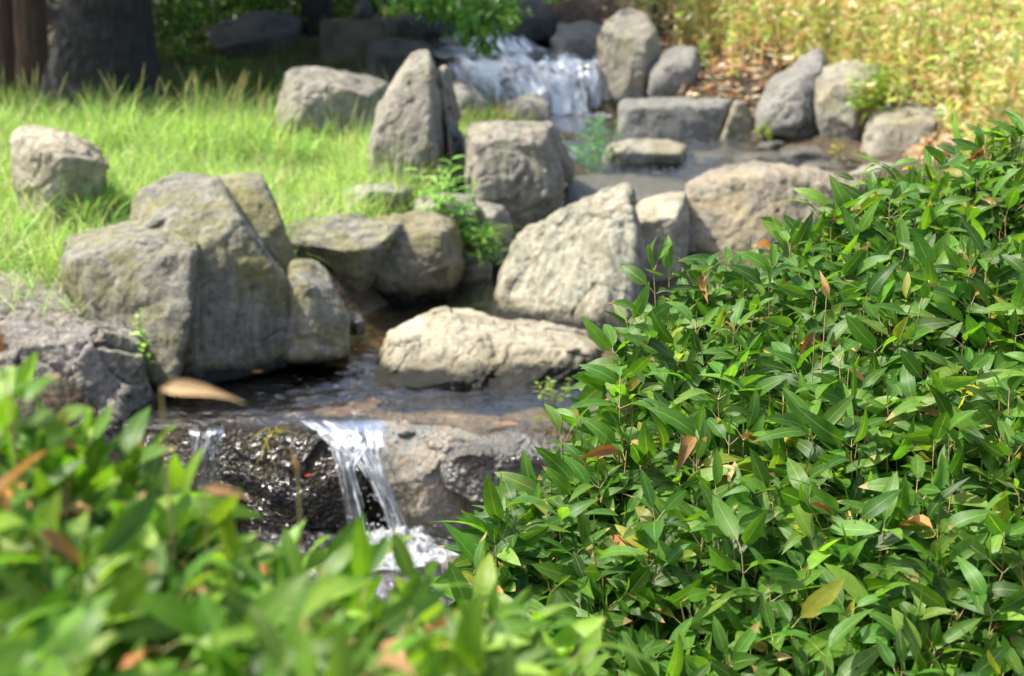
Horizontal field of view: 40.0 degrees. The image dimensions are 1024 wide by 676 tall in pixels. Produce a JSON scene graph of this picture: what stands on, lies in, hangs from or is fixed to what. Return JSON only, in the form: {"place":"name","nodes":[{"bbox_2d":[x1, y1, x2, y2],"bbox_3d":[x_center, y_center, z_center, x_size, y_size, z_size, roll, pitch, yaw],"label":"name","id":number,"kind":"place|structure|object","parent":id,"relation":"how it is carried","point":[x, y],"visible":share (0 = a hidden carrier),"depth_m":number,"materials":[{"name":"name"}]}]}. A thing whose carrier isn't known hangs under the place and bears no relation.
{"place":"outdoors","nodes":[
{"label":"outdoors","id":0,"kind":"place"},
{"bbox_2d":[0,0,1023,531],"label":"ground","id":1,"kind":"structure","parent":0,"point":[60,394],"depth_m":8.95,"materials":[{"name":"soil"}]},
{"bbox_2d":[0,0,15,88],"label":"tree","id":2,"kind":"object","parent":1,"relation":"on","point":[7,47],"visible":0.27,"depth_m":15.18,"materials":[{"name":"brown plant"}]},
{"bbox_2d":[0,203,59,233],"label":"grass tuft","id":3,"kind":"object","parent":1,"relation":"on","point":[19,219],"visible":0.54,"depth_m":8.49,"materials":[{"name":"green plant"}]},
{"bbox_2d":[13,0,48,95],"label":"tree","id":4,"kind":"object","parent":1,"relation":"on","point":[31,36],"visible":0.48,"depth_m":14.75,"materials":[{"name":"brown plant"}]},
{"bbox_2d":[6,63,78,127],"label":"grass tuft","id":5,"kind":"object","parent":1,"relation":"on","point":[36,97],"visible":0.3,"depth_m":12.44,"materials":[{"name":"green plant"}]},
{"bbox_2d":[0,270,86,318],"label":"boulder","id":6,"kind":"object","parent":1,"relation":"on","point":[27,303],"visible":0.18,"depth_m":6.96,"materials":[{"name":"grey stone"}]},
{"bbox_2d":[46,0,64,51],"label":"shrub","id":7,"kind":"object","parent":1,"relation":"on","point":[51,29],"depth_m":17.85,"materials":[{"name":"green plant"}]},
{"bbox_2d":[9,125,109,230],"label":"boulder","id":8,"kind":"object","parent":1,"relation":"on","point":[59,156],"visible":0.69,"depth_m":8.70,"materials":[{"name":"grey stone"}]},
{"bbox_2d":[0,309,152,438],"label":"boulder","id":9,"kind":"object","parent":1,"relation":"on","point":[101,365],"visible":0.44,"depth_m":6.49,"materials":[{"name":"grey stone"}]},
{"bbox_2d":[130,308,153,364],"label":"leafy weed","id":10,"kind":"object","parent":9,"relation":"on","point":[143,344],"visible":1,"depth_m":6.54,"materials":[{"name":"green plant"}]},
{"bbox_2d":[52,186,132,217],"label":"grass tuft","id":11,"kind":"object","parent":1,"relation":"on","point":[89,206],"visible":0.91,"depth_m":8.65,"materials":[{"name":"green plant"}]},
{"bbox_2d":[40,0,165,115],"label":"tree","id":12,"kind":"object","parent":1,"relation":"on","point":[111,38],"visible":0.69,"depth_m":13.22,"materials":[{"name":"plant"}]},
{"bbox_2d":[93,170,140,203],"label":"grass tuft","id":13,"kind":"object","parent":1,"relation":"on","point":[114,191],"visible":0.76,"depth_m":8.94,"materials":[{"name":"green plant"}]},
{"bbox_2d":[68,74,165,139],"bbox_3d":[-3.448,-2.021,12.219,0.906,0.566,0.818,-13,19,-42],"label":"grass tuft","id":14,"kind":"object","parent":1,"relation":"on","point":[105,113],"visible":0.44,"depth_m":12.15,"materials":[{"name":"green plant"}]},
{"bbox_2d":[98,63,183,132],"bbox_3d":[-3.280,-2.083,12.343,0.937,0.668,0.933,0,14,0],"label":"grass tuft","id":15,"kind":"object","parent":1,"relation":"on","point":[154,103],"visible":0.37,"depth_m":12.30,"materials":[{"name":"green plant"}]},
{"bbox_2d":[50,0,300,27],"bbox_3d":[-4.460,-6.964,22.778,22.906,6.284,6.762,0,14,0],"label":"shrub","id":16,"kind":"object","parent":1,"relation":"on","point":[202,8],"depth_m":22.98,"materials":[{"name":"green plant"}]},
{"bbox_2d":[60,172,296,402],"bbox_3d":[-1.767,-0.252,7.481,1.309,1.211,1.770,0,14,0],"label":"boulder","id":17,"kind":"object","parent":1,"relation":"on","point":[195,266],"visible":0.77,"depth_m":6.96,"materials":[{"name":"grey stone"}]},
{"bbox_2d":[142,70,227,138],"bbox_3d":[-2.688,-2.005,12.147,1.128,0.630,1.004,-7,16,-27],"label":"grass tuft","id":18,"kind":"object","parent":1,"relation":"on","point":[186,88],"visible":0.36,"depth_m":12.07,"materials":[{"name":"green plant"}]},
{"bbox_2d":[151,0,232,52],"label":"shrub","id":19,"kind":"object","parent":1,"relation":"on","point":[175,12],"visible":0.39,"depth_m":17.95,"materials":[{"name":"green plant"}]},
{"bbox_2d":[149,67,277,144],"bbox_3d":[-2.448,-1.943,11.868,1.437,0.636,1.042,0,14,0],"label":"grass tuft","id":20,"kind":"object","parent":1,"relation":"on","point":[220,111],"visible":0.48,"depth_m":11.86,"materials":[{"name":"green plant"}]},
{"bbox_2d":[158,38,296,79],"bbox_3d":[-3.411,-3.077,16.449,2.137,0.800,1.125,5,15,21],"label":"shrub","id":21,"kind":"object","parent":1,"relation":"on","point":[186,49],"visible":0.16,"depth_m":16.66,"materials":[{"name":"green plant"}]},
{"bbox_2d":[194,69,298,147],"bbox_3d":[-2.184,-1.924,11.799,1.086,0.667,0.814,0,14,0],"label":"grass tuft","id":22,"kind":"object","parent":1,"relation":"on","point":[244,114],"visible":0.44,"depth_m":11.71,"materials":[{"name":"green plant"}]},
{"bbox_2d":[204,10,301,59],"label":"boulder","id":23,"kind":"object","parent":1,"relation":"on","point":[241,33],"visible":0.88,"depth_m":17.14,"materials":[{"name":"grey stone"}]},
{"bbox_2d":[0,62,509,322],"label":"lawn grass","id":24,"kind":"structure","parent":1,"relation":"on","point":[149,141],"depth_m":10.67,"materials":[{"name":"green plant"}]},
{"bbox_2d":[134,412,377,531],"bbox_3d":[-1.234,0.713,6.687,1.278,0.792,0.809,0,14,0],"label":"sill rock","id":25,"kind":"object","parent":1,"relation":"on","point":[269,486],"visible":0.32,"depth_m":6.31,"materials":[{"name":"black stone"}]},
{"bbox_2d":[189,425,222,516],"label":"waterfall","id":26,"kind":"structure","parent":25,"relation":"on","point":[193,430],"depth_m":6.24,"materials":[{"name":"white liquid"}]},
{"bbox_2d":[241,426,304,468],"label":"moss strands","id":27,"kind":"object","parent":25,"relation":"on","point":[268,438],"visible":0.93,"depth_m":6.21,"materials":[{"name":"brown plant"}]},
{"bbox_2d":[300,417,458,568],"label":"waterfall","id":28,"kind":"structure","parent":25,"relation":"on","point":[418,548],"depth_m":6.19,"materials":[{"name":"white liquid"}]},
{"bbox_2d":[174,0,338,42],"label":"shrub","id":29,"kind":"object","parent":1,"relation":"on","point":[254,6],"visible":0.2,"depth_m":18.64,"materials":[{"name":"green plant"}]},
{"bbox_2d":[0,24,518,131],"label":"shade grass","id":30,"kind":"structure","parent":1,"relation":"on","point":[274,78],"depth_m":15.54,"materials":[{"name":"green plant"}]},
{"bbox_2d":[254,94,354,159],"bbox_3d":[-1.700,-1.722,11.583,1.158,0.537,0.843,-13,19,-42],"label":"grass tuft","id":31,"kind":"object","parent":1,"relation":"on","point":[315,144],"visible":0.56,"depth_m":11.57,"materials":[{"name":"green plant"}]},
{"bbox_2d":[289,88,369,166],"bbox_3d":[-1.391,-1.720,11.548,0.997,0.661,0.932,0,14,0],"label":"grass tuft","id":32,"kind":"object","parent":1,"relation":"on","point":[338,130],"visible":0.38,"depth_m":11.50,"materials":[{"name":"green plant"}]},
{"bbox_2d":[0,331,659,675],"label":"bamboo bush","id":33,"kind":"object","parent":1,"relation":"on","point":[117,575],"visible":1,"depth_m":1.26,"materials":[{"name":"green plant"}]},
{"bbox_2d":[274,66,388,143],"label":"boulder","id":34,"kind":"object","parent":1,"relation":"on","point":[308,86],"visible":0.47,"depth_m":12.03,"materials":[{"name":"grey stone"}]},
{"bbox_2d":[261,0,405,18],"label":"shrub","id":35,"kind":"object","parent":1,"relation":"on","point":[347,6],"visible":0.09,"depth_m":19.46,"materials":[{"name":"green plant"}]},
{"bbox_2d":[286,212,402,291],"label":"boulder","id":36,"kind":"object","parent":1,"relation":"on","point":[354,249],"visible":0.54,"depth_m":8.45,"materials":[{"name":"grey stone"}]},
{"bbox_2d":[219,517,470,605],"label":"splash pool","id":37,"kind":"structure","parent":1,"relation":"on","point":[310,538],"depth_m":6.17,"materials":[{"name":"white liquid"}]},
{"bbox_2d":[401,576,424,581],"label":"wet stone","id":38,"kind":"object","parent":37,"relation":"in","point":[405,579],"visible":0.09,"depth_m":5.79,"materials":[{"name":"grey stone"}]},
{"bbox_2d":[442,555,459,571],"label":"wet stone","id":39,"kind":"object","parent":37,"relation":"in","point":[451,558],"visible":0.11,"depth_m":5.90,"materials":[{"name":"grey stone"}]},
{"bbox_2d":[320,19,396,65],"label":"boulder","id":40,"kind":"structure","parent":1,"relation":"on","point":[338,37],"depth_m":16.56,"materials":[{"name":"grey stone"}]},
{"bbox_2d":[352,0,372,19],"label":"stone","id":41,"kind":"object","parent":40,"relation":"on","point":[365,11],"visible":0.81,"depth_m":16.66,"materials":[{"name":"grey stone"}]},
{"bbox_2d":[343,182,408,213],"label":"boulder","id":42,"kind":"object","parent":1,"relation":"on","point":[390,190],"visible":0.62,"depth_m":9.51,"materials":[{"name":"grey stone"}]},
{"bbox_2d":[139,239,633,421],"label":"pool","id":43,"kind":"structure","parent":1,"relation":"on","point":[464,293],"depth_m":6.91,"materials":[{"name":"liquid"}]},
{"bbox_2d":[286,258,349,363],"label":"boulder","id":44,"kind":"object","parent":43,"relation":"in","point":[318,331],"visible":0.83,"depth_m":7.13,"materials":[{"name":"grey stone"}]},
{"bbox_2d":[349,313,365,334],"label":"wet stone","id":45,"kind":"object","parent":43,"relation":"on","point":[357,324],"visible":0.9,"depth_m":7.67,"materials":[{"name":"grey stone"}]},
{"bbox_2d":[461,256,492,285],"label":"wet stone","id":46,"kind":"object","parent":43,"relation":"on","point":[474,272],"visible":0.68,"depth_m":9.31,"materials":[{"name":"grey stone"}]},
{"bbox_2d":[469,282,497,307],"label":"stone","id":47,"kind":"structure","parent":43,"relation":"on","point":[482,287],"depth_m":9.17,"materials":[{"name":"grey stone"}]},
{"bbox_2d":[372,306,604,413],"bbox_3d":[-0.103,0.146,7.439,1.232,0.631,1.215,0,14,0],"label":"boulder","id":48,"kind":"object","parent":43,"relation":"in","point":[444,347],"visible":0.64,"depth_m":7.00,"materials":[{"name":"grey stone"}]},
{"bbox_2d":[532,377,572,407],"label":"leafy weed","id":49,"kind":"object","parent":43,"relation":"on","point":[567,391],"visible":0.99,"depth_m":6.56,"materials":[{"name":"green plant"}]},
{"bbox_2d":[365,38,438,83],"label":"boulder","id":50,"kind":"object","parent":1,"relation":"on","point":[390,56],"visible":0.42,"depth_m":15.33,"materials":[{"name":"grey stone"}]},
{"bbox_2d":[366,49,465,196],"bbox_3d":[-0.690,-1.539,10.405,0.761,1.159,1.102,0,14,0],"label":"standing stone","id":51,"kind":"object","parent":1,"relation":"on","point":[418,102],"visible":0.74,"depth_m":9.99,"materials":[{"name":"grey stone"}]},
{"bbox_2d":[300,0,531,58],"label":"tree","id":52,"kind":"object","parent":1,"relation":"on","point":[464,16],"visible":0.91,"depth_m":14.38,"materials":[{"name":"green plant"}]},
{"bbox_2d":[372,210,464,312],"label":"boulder","id":53,"kind":"object","parent":1,"relation":"on","point":[423,260],"visible":0.62,"depth_m":8.67,"materials":[{"name":"grey stone"}]},
{"bbox_2d":[405,155,481,225],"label":"leafy weed","id":54,"kind":"object","parent":53,"relation":"on","point":[440,186],"visible":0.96,"depth_m":9.13,"materials":[{"name":"green plant"}]},
{"bbox_2d":[414,191,476,222],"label":"boulder","id":55,"kind":"object","parent":53,"relation":"on","point":[426,201],"visible":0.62,"depth_m":9.27,"materials":[{"name":"grey stone"}]},
{"bbox_2d":[457,201,509,269],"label":"leafy weed","id":56,"kind":"object","parent":53,"relation":"on","point":[473,236],"visible":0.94,"depth_m":9.13,"materials":[{"name":"green plant"}]},
{"bbox_2d":[396,11,457,40],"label":"boulder","id":57,"kind":"object","parent":1,"relation":"on","point":[419,25],"visible":0.16,"depth_m":17.10,"materials":[{"name":"grey stone"}]},
{"bbox_2d":[418,302,436,314],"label":"wet stone","id":58,"kind":"object","parent":1,"relation":"on","point":[424,306],"visible":0.38,"depth_m":8.77,"materials":[{"name":"grey stone"}]},
{"bbox_2d":[369,411,502,536],"bbox_3d":[-0.358,0.710,6.693,0.634,0.778,0.956,0,14,0],"label":"sill rock","id":59,"kind":"object","parent":1,"relation":"on","point":[412,451],"visible":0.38,"depth_m":6.27,"materials":[{"name":"grey stone"}]},
{"bbox_2d":[379,0,565,18],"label":"shrub","id":60,"kind":"object","parent":1,"relation":"on","point":[502,7],"visible":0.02,"depth_m":19.91,"materials":[{"name":"green plant"}]},
{"bbox_2d":[453,80,493,113],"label":"boulder","id":61,"kind":"object","parent":1,"relation":"on","point":[466,90],"visible":0.44,"depth_m":13.88,"materials":[{"name":"grey stone"}]},
{"bbox_2d":[459,218,512,261],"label":"leafy weed","id":62,"kind":"object","parent":1,"relation":"on","point":[481,235],"visible":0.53,"depth_m":9.33,"materials":[{"name":"green plant"}]},
{"bbox_2d":[469,201,513,266],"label":"boulder","id":63,"kind":"object","parent":1,"relation":"on","point":[494,213],"visible":0.56,"depth_m":9.55,"materials":[{"name":"grey stone"}]},
{"bbox_2d":[458,98,542,126],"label":"grass tuft","id":64,"kind":"object","parent":1,"relation":"on","point":[497,117],"visible":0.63,"depth_m":13.10,"materials":[{"name":"green plant"}]},
{"bbox_2d":[441,420,577,511],"bbox_3d":[0.042,0.700,6.617,0.716,0.679,0.920,0,14,0],"label":"sill rock","id":65,"kind":"object","parent":1,"relation":"on","point":[466,469],"visible":0.32,"depth_m":6.17,"materials":[{"name":"grey stone"}]},
{"bbox_2d":[494,421,517,425],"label":"fallen leaf","id":66,"kind":"object","parent":65,"relation":"on","point":[503,423],"visible":1,"depth_m":6.45,"materials":[{"name":"brown plant"}]},
{"bbox_2d":[464,120,564,237],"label":"boulder","id":67,"kind":"object","parent":1,"relation":"on","point":[515,169],"visible":0.7,"depth_m":9.71,"materials":[{"name":"grey stone"}]},
{"bbox_2d":[437,57,600,100],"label":"sill rock","id":68,"kind":"object","parent":1,"relation":"on","point":[450,65],"visible":0.04,"depth_m":15.38,"materials":[{"name":"grey stone"}]},
{"bbox_2d":[447,31,610,118],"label":"waterfall","id":69,"kind":"structure","parent":68,"relation":"on","point":[562,89],"depth_m":15.07,"materials":[{"name":"white liquid"}]},
{"bbox_2d":[505,92,549,121],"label":"boulder","id":70,"kind":"object","parent":1,"relation":"on","point":[536,102],"visible":0.81,"depth_m":13.62,"materials":[{"name":"grey stone"}]},
{"bbox_2d":[506,0,556,42],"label":"boulder","id":71,"kind":"object","parent":1,"relation":"on","point":[539,25],"visible":0.77,"depth_m":16.76,"materials":[{"name":"grey stone"}]},
{"bbox_2d":[541,120,574,181],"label":"boulder","id":72,"kind":"object","parent":1,"relation":"on","point":[568,164],"visible":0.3,"depth_m":10.78,"materials":[{"name":"grey stone"}]},
{"bbox_2d":[489,182,646,332],"bbox_3d":[0.336,-0.407,8.436,0.974,0.999,1.252,0,14,0],"label":"standing stone","id":73,"kind":"object","parent":1,"relation":"on","point":[561,266],"visible":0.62,"depth_m":8.26,"materials":[{"name":"grey stone"}]},
{"bbox_2d":[550,20,601,58],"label":"boulder","id":74,"kind":"object","parent":1,"relation":"on","point":[578,38],"visible":0.83,"depth_m":15.87,"materials":[{"name":"grey stone"}]},
{"bbox_2d":[560,114,625,170],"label":"leafy weed","id":75,"kind":"object","parent":1,"relation":"on","point":[596,144],"visible":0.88,"depth_m":12.38,"materials":[{"name":"green plant"}]},
{"bbox_2d":[563,173,686,207],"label":"wet slab","id":76,"kind":"structure","parent":1,"relation":"on","point":[577,188],"depth_m":11.23,"materials":[{"name":"grey stone"}]},
{"bbox_2d":[596,8,662,103],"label":"boulder","id":77,"kind":"object","parent":1,"relation":"on","point":[629,50],"visible":0.85,"depth_m":14.86,"materials":[{"name":"grey stone"}]},
{"bbox_2d":[635,192,689,281],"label":"boulder","id":78,"kind":"object","parent":1,"relation":"on","point":[663,215],"visible":0.31,"depth_m":8.87,"materials":[{"name":"grey stone"}]},
{"bbox_2d":[647,45,702,97],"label":"boulder","id":79,"kind":"object","parent":1,"relation":"on","point":[674,69],"visible":0.74,"depth_m":14.69,"materials":[{"name":"grey stone"}]},
{"bbox_2d":[618,97,732,135],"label":"boulder","id":80,"kind":"object","parent":1,"relation":"on","point":[669,116],"visible":0.67,"depth_m":13.84,"materials":[{"name":"grey stone"}]},
{"bbox_2d":[693,149,727,156],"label":"wet stone","id":81,"kind":"object","parent":1,"relation":"on","point":[711,153],"visible":0.36,"depth_m":12.86,"materials":[{"name":"grey stone"}]},
{"bbox_2d":[422,110,1023,675],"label":"bamboo bush","id":82,"kind":"object","parent":1,"relation":"on","point":[802,454],"visible":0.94,"depth_m":2.86,"materials":[{"name":"green plant"}]},
{"bbox_2d":[719,86,730,91],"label":"boulder","id":83,"kind":"object","parent":1,"relation":"on","point":[721,88],"visible":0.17,"depth_m":14.54,"materials":[{"name":"grey stone"}]},
{"bbox_2d":[721,100,752,136],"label":"boulder","id":84,"kind":"object","parent":1,"relation":"on","point":[739,121],"visible":0.62,"depth_m":13.85,"materials":[{"name":"grey stone"}]},
{"bbox_2d":[731,151,781,161],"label":"wet stone","id":85,"kind":"object","parent":1,"relation":"on","point":[757,156],"visible":0.52,"depth_m":12.66,"materials":[{"name":"grey stone"}]},
{"bbox_2d":[751,120,772,139],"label":"leafy weed","id":86,"kind":"object","parent":1,"relation":"on","point":[759,129],"visible":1,"depth_m":13.04,"materials":[{"name":"green plant"}]},
{"bbox_2d":[759,137,786,147],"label":"wet stone","id":87,"kind":"object","parent":1,"relation":"on","point":[772,142],"visible":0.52,"depth_m":13.26,"materials":[{"name":"grey stone"}]},
{"bbox_2d":[685,160,863,251],"bbox_3d":[1.825,-0.770,9.661,1.482,0.858,1.345,0,14,0],"label":"boulder","id":88,"kind":"object","parent":1,"relation":"on","point":[730,206],"visible":0.45,"depth_m":9.20,"materials":[{"name":"grey stone"}]},
{"bbox_2d":[754,48,826,139],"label":"boulder","id":89,"kind":"object","parent":1,"relation":"on","point":[785,108],"visible":0.61,"depth_m":13.21,"materials":[{"name":"grey stone"}]},
{"bbox_2d":[779,146,826,157],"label":"wet stone","id":90,"kind":"object","parent":1,"relation":"on","point":[801,151],"visible":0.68,"depth_m":12.82,"materials":[{"name":"grey stone"}]},
{"bbox_2d":[602,0,1021,164],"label":"leaf litter","id":91,"kind":"object","parent":1,"relation":"on","point":[918,147],"visible":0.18,"depth_m":14.68,"materials":[{"name":"brown plant"}]},
{"bbox_2d":[696,38,710,68],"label":"leafy weed","id":92,"kind":"object","parent":91,"relation":"on","point":[699,51],"visible":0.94,"depth_m":14.92,"materials":[{"name":"green plant"}]},
{"bbox_2d":[616,0,1023,161],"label":"dry grass","id":93,"kind":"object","parent":1,"relation":"on","point":[729,24],"visible":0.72,"depth_m":13.35,"materials":[{"name":"yellow plant"}]},
{"bbox_2d":[799,161,844,169],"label":"wet stone","id":94,"kind":"object","parent":1,"relation":"on","point":[823,165],"visible":0.52,"depth_m":12.29,"materials":[{"name":"grey stone"}]},
{"bbox_2d":[827,138,846,158],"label":"leafy weed","id":95,"kind":"object","parent":1,"relation":"on","point":[835,145],"visible":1,"depth_m":12.55,"materials":[{"name":"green plant"}]},
{"bbox_2d":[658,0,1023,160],"bbox_3d":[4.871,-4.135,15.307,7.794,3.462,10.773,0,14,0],"label":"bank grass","id":96,"kind":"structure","parent":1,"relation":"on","point":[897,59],"depth_m":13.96,"materials":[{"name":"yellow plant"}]},
{"bbox_2d":[813,60,880,138],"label":"boulder","id":97,"kind":"object","parent":1,"relation":"on","point":[836,116],"visible":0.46,"depth_m":12.98,"materials":[{"name":"grey stone"}]},
{"bbox_2d":[849,162,893,174],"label":"boulder","id":98,"kind":"object","parent":1,"relation":"on","point":[862,168],"visible":0.14,"depth_m":11.46,"materials":[{"name":"grey stone"}]},
{"bbox_2d":[844,60,910,117],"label":"leafy weed","id":99,"kind":"object","parent":1,"relation":"on","point":[878,94],"visible":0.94,"depth_m":12.79,"materials":[{"name":"green plant"}]},
{"bbox_2d":[861,100,951,158],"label":"boulder","id":100,"kind":"object","parent":1,"relation":"on","point":[888,130],"visible":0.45,"depth_m":12.50,"materials":[{"name":"grey stone"}]},
{"bbox_2d":[421,19,602,58],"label":"top pool","id":101,"kind":"structure","parent":0,"point":[447,52],"depth_m":16.61,"materials":[{"name":"white liquid"}]},
{"bbox_2d":[548,112,866,207],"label":"stream","id":102,"kind":"structure","parent":0,"point":[693,166],"depth_m":12.99,"materials":[{"name":"grey liquid"}]},
{"bbox_2d":[602,138,686,164],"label":"stepping stone","id":103,"kind":"object","parent":102,"relation":"in","point":[644,151],"visible":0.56,"depth_m":12.45,"materials":[{"name":"grey stone"}]}
]}

